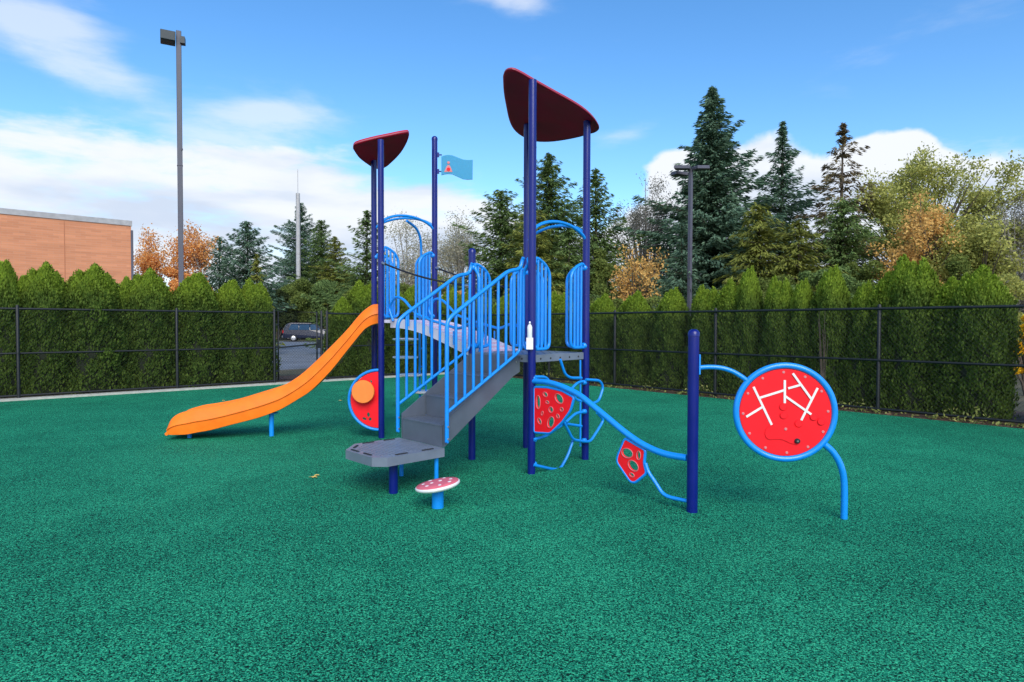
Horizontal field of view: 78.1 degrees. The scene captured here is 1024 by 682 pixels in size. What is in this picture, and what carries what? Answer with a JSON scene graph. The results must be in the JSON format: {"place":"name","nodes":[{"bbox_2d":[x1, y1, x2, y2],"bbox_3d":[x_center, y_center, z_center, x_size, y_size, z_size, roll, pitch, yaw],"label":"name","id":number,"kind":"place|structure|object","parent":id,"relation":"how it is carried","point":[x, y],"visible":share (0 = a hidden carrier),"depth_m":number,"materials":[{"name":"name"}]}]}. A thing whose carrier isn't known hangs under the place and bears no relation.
{"place":"outdoors","nodes":[
{"label":"outdoors","id":0,"kind":"place"},
{"bbox_2d":[0,208,133,283],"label":"brick building","id":1,"kind":"structure","parent":0,"point":[65,245],"depth_m":28.17,"materials":[{"name":"brown brick"}]},
{"bbox_2d":[271,341,324,369],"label":"parking lot","id":2,"kind":"structure","parent":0,"point":[289,356],"depth_m":33.19,"materials":[{"name":"asphalt"}]},
{"bbox_2d":[133,223,173,286],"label":"birch","id":3,"kind":"object","parent":2,"relation":"on","point":[145,259],"visible":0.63,"depth_m":37.67,"materials":[{"name":"orange plant"}]},
{"bbox_2d":[160,219,221,281],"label":"birch","id":4,"kind":"object","parent":2,"relation":"on","point":[192,255],"visible":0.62,"depth_m":36.57,"materials":[{"name":"orange plant"}]},
{"bbox_2d":[282,323,325,341],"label":"parked car","id":5,"kind":"object","parent":2,"relation":"on","point":[287,332],"visible":0.39,"depth_m":60.13,"materials":[{"name":"grey paint"}]},
{"bbox_2d":[0,0,1023,295],"label":"sky","id":6,"kind":"structure","parent":0,"point":[272,89],"materials":[{"name":"blue"}]},
{"bbox_2d":[271,337,1023,411],"bbox_3d":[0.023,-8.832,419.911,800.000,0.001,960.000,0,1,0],"label":"ground","id":7,"kind":"structure","parent":0,"point":[299,372],"depth_m":20.49,"materials":[{"name":"soil"}]},
{"bbox_2d":[162,266,190,293],"bbox_3d":[-17.185,-1.516,33.047,2.370,4.789,2.178,1,2,29],"label":"shrub","id":8,"kind":"object","parent":7,"relation":"on","point":[172,283],"visible":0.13,"depth_m":32.55,"materials":[{"name":"orange plant"}]},
{"bbox_2d":[185,236,244,291],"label":"spruce","id":9,"kind":"object","parent":7,"relation":"on","point":[220,252],"visible":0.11,"depth_m":41.76,"materials":[{"name":"green plant"}]},
{"bbox_2d":[0,372,444,401],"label":"concrete kerb","id":10,"kind":"structure","parent":7,"relation":"on","point":[129,392],"depth_m":14.90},
{"bbox_2d":[0,305,275,398],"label":"chain link fence","id":11,"kind":"object","parent":10,"relation":"on","point":[176,350],"visible":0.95,"depth_m":14.71,"materials":[{"name":"black metal"}]},
{"bbox_2d":[275,311,322,380],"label":"gate","id":12,"kind":"structure","parent":11,"relation":"attached to","point":[319,343],"depth_m":17.52,"materials":[{"name":"black metal"}]},
{"bbox_2d":[325,311,461,379],"bbox_3d":[-3.487,0.121,19.612,4.911,2.040,0.088,-1,2,-42],"label":"chain link fence","id":13,"kind":"object","parent":10,"relation":"on","point":[358,345],"visible":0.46,"depth_m":18.87,"materials":[{"name":"black metal"}]},
{"bbox_2d":[205,221,296,310],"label":"spruce","id":14,"kind":"object","parent":7,"relation":"on","point":[244,257],"visible":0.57,"depth_m":38.58,"materials":[{"name":"green plant"}]},
{"bbox_2d":[250,254,285,346],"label":"cedar","id":15,"kind":"object","parent":7,"relation":"on","point":[257,269],"visible":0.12,"depth_m":33.87,"materials":[{"name":"green plant"}]},
{"bbox_2d":[269,289,296,336],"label":"shrub","id":16,"kind":"object","parent":7,"relation":"on","point":[287,315],"visible":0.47,"depth_m":65.39,"materials":[{"name":"green plant"}]},
{"bbox_2d":[291,169,302,338],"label":"utility pole","id":17,"kind":"object","parent":7,"relation":"on","point":[298,261],"visible":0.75,"depth_m":71.55,"materials":[{"name":"grey metal"}]},
{"bbox_2d":[280,278,315,322],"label":"shrub","id":18,"kind":"object","parent":7,"relation":"on","point":[296,290],"visible":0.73,"depth_m":67.02,"materials":[{"name":"green plant"}]},
{"bbox_2d":[262,203,350,323],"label":"spruce","id":19,"kind":"object","parent":7,"relation":"on","point":[289,261],"visible":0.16,"depth_m":76.94,"materials":[{"name":"green plant"}]},
{"bbox_2d":[282,220,347,328],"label":"fir","id":20,"kind":"object","parent":7,"relation":"on","point":[320,237],"visible":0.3,"depth_m":73.22,"materials":[{"name":"green plant"}]},
{"bbox_2d":[307,279,346,328],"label":"shrub","id":21,"kind":"object","parent":7,"relation":"on","point":[323,286],"visible":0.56,"depth_m":67.77,"materials":[{"name":"green plant"}]},
{"bbox_2d":[307,236,356,339],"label":"cedar","id":22,"kind":"object","parent":7,"relation":"on","point":[334,249],"visible":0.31,"depth_m":71.25,"materials":[{"name":"green plant"}]},
{"bbox_2d":[300,210,408,347],"bbox_3d":[-8.625,-3.330,35.736,6.665,8.295,6.698,0,1,0],"label":"fir","id":23,"kind":"object","parent":7,"relation":"on","point":[365,277],"visible":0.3,"depth_m":35.63,"materials":[{"name":"green plant"}]},
{"bbox_2d":[342,287,377,298],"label":"shrub","id":24,"kind":"object","parent":7,"relation":"on","point":[345,293],"depth_m":28.98,"materials":[{"name":"green plant"}]},
{"bbox_2d":[389,282,410,294],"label":"shrub","id":25,"kind":"object","parent":7,"relation":"on","point":[403,288],"visible":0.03,"depth_m":31.57,"materials":[{"name":"green plant"}]},
{"bbox_2d":[370,210,450,291],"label":"deciduous tree","id":26,"kind":"object","parent":7,"relation":"on","point":[407,280],"visible":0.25,"depth_m":35.66,"materials":[{"name":"grey plant"}]},
{"bbox_2d":[431,273,451,294],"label":"shrub","id":27,"kind":"object","parent":7,"relation":"on","point":[443,289],"visible":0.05,"depth_m":32.69,"materials":[{"name":"green plant"}]},
{"bbox_2d":[415,205,488,295],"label":"deciduous tree","id":28,"kind":"object","parent":7,"relation":"on","point":[455,255],"visible":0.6,"depth_m":37.33,"materials":[{"name":"grey plant"}]},
{"bbox_2d":[460,291,467,302],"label":"arborvitae","id":29,"kind":"object","parent":7,"relation":"on","point":[466,297],"visible":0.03,"depth_m":22.18,"materials":[{"name":"green plant"}]},
{"bbox_2d":[431,189,542,302],"bbox_3d":[-1.043,-3.252,30.958,7.767,8.414,8.535,0,1,0],"label":"fir","id":30,"kind":"object","parent":7,"relation":"on","point":[502,230],"visible":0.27,"depth_m":30.53,"materials":[{"name":"green plant"}]},
{"bbox_2d":[483,282,496,306],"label":"shrub","id":31,"kind":"object","parent":7,"relation":"on","point":[494,300],"visible":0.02,"depth_m":26.58,"materials":[{"name":"green plant"}]},
{"bbox_2d":[0,374,1023,681],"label":"rubber playground surface","id":32,"kind":"object","parent":7,"relation":"on","point":[136,544],"visible":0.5,"depth_m":4.47,"materials":[{"name":"rubber"}]},
{"bbox_2d":[415,477,459,508],"bbox_3d":[-0.653,1.346,5.540,0.391,0.268,0.396,0,1,0],"label":"mushroom step","id":33,"kind":"object","parent":32,"relation":"on","point":[437,487],"visible":1,"depth_m":5.49,"materials":[{"name":"red plastic"}]},
{"bbox_2d":[165,67,847,519],"bbox_3d":[-0.931,-0.798,7.284,3.925,4.493,8.103,-1,2,-42],"label":"play structure","id":34,"kind":"object","parent":32,"relation":"on","point":[783,413],"visible":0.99,"depth_m":6.94,"materials":[{"name":"blue plastic"}]},
{"bbox_2d":[527,322,531,337],"bbox_3d":[0.189,-0.122,6.714,0.053,0.170,0.053,0,1,0],"label":"bottle","id":35,"kind":"object","parent":34,"relation":"on","point":[529,330],"visible":1,"depth_m":6.69,"materials":[{"name":"white plastic"}]},
{"bbox_2d":[0,374,1023,428],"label":"mulch bed","id":36,"kind":"object","parent":7,"relation":"on","point":[920,416],"visible":0.06,"depth_m":12.05,"materials":[{"name":"brown wood"}]},
{"bbox_2d":[0,259,30,397],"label":"arborvitae","id":37,"kind":"object","parent":36,"relation":"on","point":[9,290],"visible":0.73,"depth_m":13.49,"materials":[{"name":"green plant"}]},
{"bbox_2d":[6,275,41,395],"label":"arborvitae","id":38,"kind":"object","parent":36,"relation":"on","point":[21,281],"visible":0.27,"depth_m":13.71,"materials":[{"name":"green plant"}]},
{"bbox_2d":[20,260,79,396],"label":"arborvitae","id":39,"kind":"object","parent":36,"relation":"on","point":[46,286],"visible":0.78,"depth_m":13.89,"materials":[{"name":"green plant"}]},
{"bbox_2d":[57,262,137,394],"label":"arborvitae","id":40,"kind":"object","parent":36,"relation":"on","point":[95,286],"visible":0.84,"depth_m":14.40,"materials":[{"name":"green plant"}]},
{"bbox_2d":[118,276,139,389],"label":"arborvitae","id":41,"kind":"object","parent":36,"relation":"on","point":[126,284],"visible":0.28,"depth_m":15.07,"materials":[{"name":"green plant"}]},
{"bbox_2d":[121,267,183,389],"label":"arborvitae","id":42,"kind":"object","parent":36,"relation":"on","point":[150,290],"visible":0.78,"depth_m":15.24,"materials":[{"name":"green plant"}]},
{"bbox_2d":[160,29,185,285],"bbox_3d":[-9.223,-3.646,17.275,0.610,9.580,0.420,-1,2,-29],"label":"lamp post","id":43,"kind":"object","parent":36,"relation":"on","point":[167,37],"visible":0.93,"depth_m":17.21,"materials":[{"name":"grey metal"}]},
{"bbox_2d":[6,377,352,397],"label":"leaf litter","id":44,"kind":"object","parent":36,"relation":"on","point":[181,387],"visible":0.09,"depth_m":15.45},
{"bbox_2d":[169,272,230,387],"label":"arborvitae","id":45,"kind":"object","parent":36,"relation":"on","point":[194,291],"visible":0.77,"depth_m":15.93,"materials":[{"name":"green plant"}]},
{"bbox_2d":[214,279,256,384],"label":"arborvitae","id":46,"kind":"object","parent":36,"relation":"on","point":[229,297],"visible":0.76,"depth_m":16.60,"materials":[{"name":"green plant"}]},
{"bbox_2d":[241,277,281,382],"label":"arborvitae","id":47,"kind":"object","parent":36,"relation":"on","point":[256,296],"visible":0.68,"depth_m":17.07,"materials":[{"name":"green plant"}]},
{"bbox_2d":[323,296,357,376],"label":"arborvitae","id":48,"kind":"object","parent":36,"relation":"on","point":[342,305],"visible":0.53,"depth_m":18.84,"materials":[{"name":"green plant"}]},
{"bbox_2d":[346,279,392,374],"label":"arborvitae","id":49,"kind":"object","parent":36,"relation":"on","point":[358,299],"visible":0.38,"depth_m":19.17,"materials":[{"name":"green plant"}]},
{"bbox_2d":[384,286,413,375],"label":"arborvitae","id":50,"kind":"object","parent":36,"relation":"on","point":[403,308],"visible":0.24,"depth_m":19.86,"materials":[{"name":"green plant"}]},
{"bbox_2d":[403,284,438,372],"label":"arborvitae","id":51,"kind":"object","parent":36,"relation":"on","point":[409,296],"visible":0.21,"depth_m":20.45,"materials":[{"name":"green plant"}]},
{"bbox_2d":[428,292,453,372],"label":"arborvitae","id":52,"kind":"object","parent":36,"relation":"on","point":[443,308],"visible":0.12,"depth_m":21.00,"materials":[{"name":"green plant"}]},
{"bbox_2d":[441,287,466,371],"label":"arborvitae","id":53,"kind":"object","parent":36,"relation":"on","point":[451,299],"visible":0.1,"depth_m":21.50,"materials":[{"name":"green plant"}]},
{"bbox_2d":[458,296,487,360],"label":"arborvitae","id":54,"kind":"object","parent":36,"relation":"on","point":[476,312],"visible":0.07,"depth_m":21.47,"materials":[{"name":"green plant"}]},
{"bbox_2d":[487,294,516,344],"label":"arborvitae","id":55,"kind":"object","parent":36,"relation":"on","point":[502,306],"visible":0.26,"depth_m":20.32,"materials":[{"name":"green plant"}]},
{"bbox_2d":[508,306,538,374],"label":"arborvitae","id":56,"kind":"object","parent":36,"relation":"on","point":[521,367],"visible":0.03,"depth_m":19.52,"materials":[{"name":"green plant"}]},
{"bbox_2d":[536,291,572,378],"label":"arborvitae","id":57,"kind":"object","parent":36,"relation":"on","point":[557,303],"visible":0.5,"depth_m":18.44,"materials":[{"name":"green plant"}]},
{"bbox_2d":[566,309,581,379],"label":"arborvitae","id":58,"kind":"object","parent":36,"relation":"on","point":[572,372],"visible":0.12,"depth_m":17.91,"materials":[{"name":"green plant"}]},
{"bbox_2d":[580,293,616,383],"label":"arborvitae","id":59,"kind":"object","parent":36,"relation":"on","point":[604,303],"visible":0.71,"depth_m":17.16,"materials":[{"name":"green plant"}]},
{"bbox_2d":[608,290,655,386],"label":"arborvitae","id":60,"kind":"object","parent":36,"relation":"on","point":[636,301],"visible":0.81,"depth_m":16.31,"materials":[{"name":"green plant"}]},
{"bbox_2d":[644,287,689,388],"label":"arborvitae","id":61,"kind":"object","parent":36,"relation":"on","point":[673,299],"visible":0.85,"depth_m":15.54,"materials":[{"name":"green plant"}]},
{"bbox_2d":[679,285,718,391],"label":"arborvitae","id":62,"kind":"object","parent":36,"relation":"on","point":[703,299],"visible":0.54,"depth_m":14.79,"materials":[{"name":"green plant"}]},
{"bbox_2d":[710,278,740,393],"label":"arborvitae","id":63,"kind":"object","parent":36,"relation":"on","point":[725,299],"visible":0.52,"depth_m":14.38,"materials":[{"name":"green plant"}]},
{"bbox_2d":[466,304,1023,423],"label":"chain link fence","id":64,"kind":"object","parent":36,"relation":"on","point":[879,308],"visible":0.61,"depth_m":12.05,"materials":[{"name":"black metal"}]},
{"bbox_2d":[727,265,763,393],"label":"arborvitae","id":65,"kind":"object","parent":36,"relation":"on","point":[749,294],"visible":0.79,"depth_m":14.06,"materials":[{"name":"green plant"}]},
{"bbox_2d":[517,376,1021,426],"bbox_3d":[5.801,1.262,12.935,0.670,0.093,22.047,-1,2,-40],"label":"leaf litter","id":66,"kind":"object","parent":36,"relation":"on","point":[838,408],"visible":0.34,"depth_m":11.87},
{"bbox_2d":[753,275,793,371],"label":"arborvitae","id":67,"kind":"object","parent":36,"relation":"on","point":[779,293],"visible":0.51,"depth_m":13.54,"materials":[{"name":"green plant"}]},
{"bbox_2d":[540,372,1023,427],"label":"weeds","id":68,"kind":"object","parent":36,"relation":"on","point":[936,415],"visible":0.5,"depth_m":11.38,"materials":[{"name":"green plant"}]},
{"bbox_2d":[780,277,813,372],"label":"arborvitae","id":69,"kind":"object","parent":36,"relation":"on","point":[801,297],"visible":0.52,"depth_m":13.17,"materials":[{"name":"green plant"}]},
{"bbox_2d":[818,317,827,378],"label":"dead stem","id":70,"kind":"object","parent":36,"relation":"on","point":[822,371],"visible":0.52,"depth_m":12.46,"materials":[{"name":"brown plant"}]},
{"bbox_2d":[802,264,851,403],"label":"arborvitae","id":71,"kind":"object","parent":36,"relation":"on","point":[832,291],"visible":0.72,"depth_m":12.65,"materials":[{"name":"green plant"}]},
{"bbox_2d":[838,280,876,406],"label":"arborvitae","id":72,"kind":"object","parent":36,"relation":"on","point":[862,294],"visible":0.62,"depth_m":12.29,"materials":[{"name":"green plant"}]},
{"bbox_2d":[862,271,895,408],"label":"arborvitae","id":73,"kind":"object","parent":36,"relation":"on","point":[879,294],"visible":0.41,"depth_m":11.96,"materials":[{"name":"green plant"}]},
{"bbox_2d":[869,253,942,412],"bbox_3d":[7.478,-0.136,11.820,1.333,3.026,1.306,-1,2,-40],"label":"arborvitae","id":74,"kind":"object","parent":36,"relation":"on","point":[912,284],"visible":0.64,"depth_m":11.49,"materials":[{"name":"green plant"}]},
{"bbox_2d":[923,276,968,414],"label":"arborvitae","id":75,"kind":"object","parent":36,"relation":"on","point":[945,291],"visible":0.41,"depth_m":11.14,"materials":[{"name":"green plant"}]},
{"bbox_2d":[934,264,1023,420],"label":"arborvitae","id":76,"kind":"object","parent":36,"relation":"on","point":[981,285],"visible":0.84,"depth_m":10.67,"materials":[{"name":"green plant"}]},
{"bbox_2d":[492,210,574,300],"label":"cedar","id":77,"kind":"object","parent":7,"relation":"on","point":[541,245],"visible":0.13,"depth_m":27.53,"materials":[{"name":"green plant"}]},
{"bbox_2d":[489,152,620,297],"bbox_3d":[1.184,-4.442,32.762,9.405,10.716,9.538,1,2,32],"label":"fir","id":78,"kind":"object","parent":7,"relation":"on","point":[550,185],"visible":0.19,"depth_m":32.48,"materials":[{"name":"green plant"}]},
{"bbox_2d":[544,222,600,304],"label":"fir","id":79,"kind":"object","parent":7,"relation":"on","point":[569,233],"visible":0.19,"depth_m":27.84,"materials":[{"name":"green plant"}]},
{"bbox_2d":[552,168,646,298],"bbox_3d":[3.815,-4.048,32.869,7.638,9.936,7.298,0,1,0],"label":"fir","id":80,"kind":"object","parent":7,"relation":"on","point":[596,236],"visible":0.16,"depth_m":32.49,"materials":[{"name":"green plant"}]},
{"bbox_2d":[590,283,611,303],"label":"shrub","id":81,"kind":"object","parent":7,"relation":"on","point":[604,290],"visible":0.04,"depth_m":24.59,"materials":[{"name":"green plant"}]},
{"bbox_2d":[590,248,617,299],"bbox_3d":[3.928,-1.637,28.974,1.920,5.333,2.039,0,1,0],"label":"shrub","id":82,"kind":"object","parent":7,"relation":"on","point":[604,270],"visible":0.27,"depth_m":28.45,"materials":[{"name":"green plant"}]},
{"bbox_2d":[598,244,668,300],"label":"deciduous tree","id":83,"kind":"object","parent":7,"relation":"on","point":[623,282],"visible":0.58,"depth_m":26.61,"materials":[{"name":"orange plant"}]},
{"bbox_2d":[612,295,661,309],"bbox_3d":[4.686,-0.276,23.884,2.200,2.882,2.141,0,1,0],"label":"shrub","id":84,"kind":"object","parent":7,"relation":"on","point":[618,302],"visible":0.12,"depth_m":23.67,"materials":[{"name":"green plant"}]},
{"bbox_2d":[606,172,682,292],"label":"deciduous tree","id":85,"kind":"object","parent":7,"relation":"on","point":[637,220],"visible":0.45,"depth_m":33.52,"materials":[{"name":"grey plant"}]},
{"bbox_2d":[648,280,668,307],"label":"shrub","id":86,"kind":"object","parent":7,"relation":"on","point":[663,288],"visible":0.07,"depth_m":26.78,"materials":[{"name":"green plant"}]},
{"bbox_2d":[649,222,707,309],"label":"spruce","id":87,"kind":"object","parent":7,"relation":"on","point":[681,279],"visible":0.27,"depth_m":26.73,"materials":[{"name":"green plant"}]},
{"bbox_2d":[671,165,709,315],"bbox_3d":[7.302,-3.095,26.118,1.456,8.123,1.206,0,1,0],"label":"lamp post","id":88,"kind":"object","parent":7,"relation":"on","point":[689,173],"visible":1,"depth_m":25.85,"materials":[{"name":"grey metal"}]},
{"bbox_2d":[612,85,804,304],"bbox_3d":[10.452,-5.924,32.437,12.130,13.746,10.666,-1,2,-31],"label":"spruce","id":89,"kind":"object","parent":7,"relation":"on","point":[715,226],"visible":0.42,"depth_m":30.96,"materials":[{"name":"green plant"}]},
{"bbox_2d":[711,202,795,290],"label":"cedar","id":90,"kind":"object","parent":7,"relation":"on","point":[758,254],"visible":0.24,"depth_m":25.66,"materials":[{"name":"green plant"}]},
{"bbox_2d":[758,274,795,306],"bbox_3d":[9.867,-0.679,24.003,2.224,3.714,2.176,0,1,0],"label":"shrub","id":91,"kind":"object","parent":7,"relation":"on","point":[764,286],"visible":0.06,"depth_m":23.67,"materials":[{"name":"green plant"}]},
{"bbox_2d":[744,120,830,276],"bbox_3d":[13.844,-5.307,33.249,8.910,12.495,8.191,0,1,11],"label":"spruce","id":92,"kind":"object","parent":7,"relation":"on","point":[782,186],"visible":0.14,"depth_m":32.75,"materials":[{"name":"green plant"}]},
{"bbox_2d":[762,219,849,292],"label":"cedar","id":93,"kind":"object","parent":7,"relation":"on","point":[797,267],"visible":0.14,"depth_m":24.81,"materials":[{"name":"green plant"}]},
{"bbox_2d":[791,268,827,294],"bbox_3d":[10.972,-0.716,22.861,2.155,3.842,1.998,1,2,33],"label":"shrub","id":94,"kind":"object","parent":7,"relation":"on","point":[813,278],"visible":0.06,"depth_m":22.88,"materials":[{"name":"green plant"}]},
{"bbox_2d":[776,122,890,283],"bbox_3d":[15.480,-4.627,29.643,7.697,11.316,8.922,1,2,30],"label":"fir","id":95,"kind":"object","parent":7,"relation":"on","point":[843,141],"visible":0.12,"depth_m":29.65,"materials":[{"name":"green plant"}]},
{"bbox_2d":[808,197,892,288],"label":"fir","id":96,"kind":"object","parent":7,"relation":"on","point":[841,240],"visible":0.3,"depth_m":26.59,"materials":[{"name":"green plant"}]},
{"bbox_2d":[842,273,874,300],"bbox_3d":[11.852,-0.567,22.033,1.950,3.587,2.079,0,2,-21],"label":"shrub","id":97,"kind":"object","parent":7,"relation":"on","point":[851,284],"visible":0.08,"depth_m":21.55,"materials":[{"name":"green plant"}]},
{"bbox_2d":[844,259,886,294],"bbox_3d":[14.153,-1.038,25.023,2.315,4.393,2.375,-1,2,-40],"label":"shrub","id":98,"kind":"object","parent":7,"relation":"on","point":[866,273],"visible":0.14,"depth_m":24.86,"materials":[{"name":"green plant"}]},
{"bbox_2d":[860,190,966,281],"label":"maple","id":99,"kind":"object","parent":7,"relation":"on","point":[923,224],"visible":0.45,"depth_m":24.52,"materials":[{"name":"orange plant"}]},
{"bbox_2d":[814,141,1023,273],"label":"maple","id":100,"kind":"object","parent":7,"relation":"on","point":[882,209],"visible":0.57,"depth_m":27.97,"materials":[{"name":"green plant"}]},
{"bbox_2d":[942,254,973,279],"bbox_3d":[16.457,-0.998,22.838,2.010,4.430,1.996,0,1,0],"label":"shrub","id":101,"kind":"object","parent":7,"relation":"on","point":[958,268],"visible":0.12,"depth_m":22.87,"materials":[{"name":"green plant"}]},
{"bbox_2d":[925,203,1023,295],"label":"deciduous tree","id":102,"kind":"object","parent":7,"relation":"on","point":[978,241],"visible":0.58,"depth_m":23.43,"materials":[{"name":"green plant"}]},
{"bbox_2d":[960,192,1023,310],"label":"deciduous tree","id":103,"kind":"object","parent":7,"relation":"on","point":[1018,216],"visible":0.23,"depth_m":23.57,"materials":[{"name":"green plant"}]},
{"bbox_2d":[997,273,1023,340],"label":"shrub","id":104,"kind":"object","parent":7,"relation":"on","point":[1014,286],"visible":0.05,"depth_m":18.75,"materials":[{"name":"green plant"}]},
{"bbox_2d":[1003,269,1023,339],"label":"shrub","id":105,"kind":"object","parent":7,"relation":"on","point":[1022,300],"visible":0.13,"depth_m":19.87,"materials":[{"name":"green plant"}]},
{"bbox_2d":[1014,315,1023,395],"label":"shrub","id":106,"kind":"object","parent":7,"relation":"on","point":[1020,359],"visible":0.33,"depth_m":15.02,"materials":[{"name":"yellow plant"}]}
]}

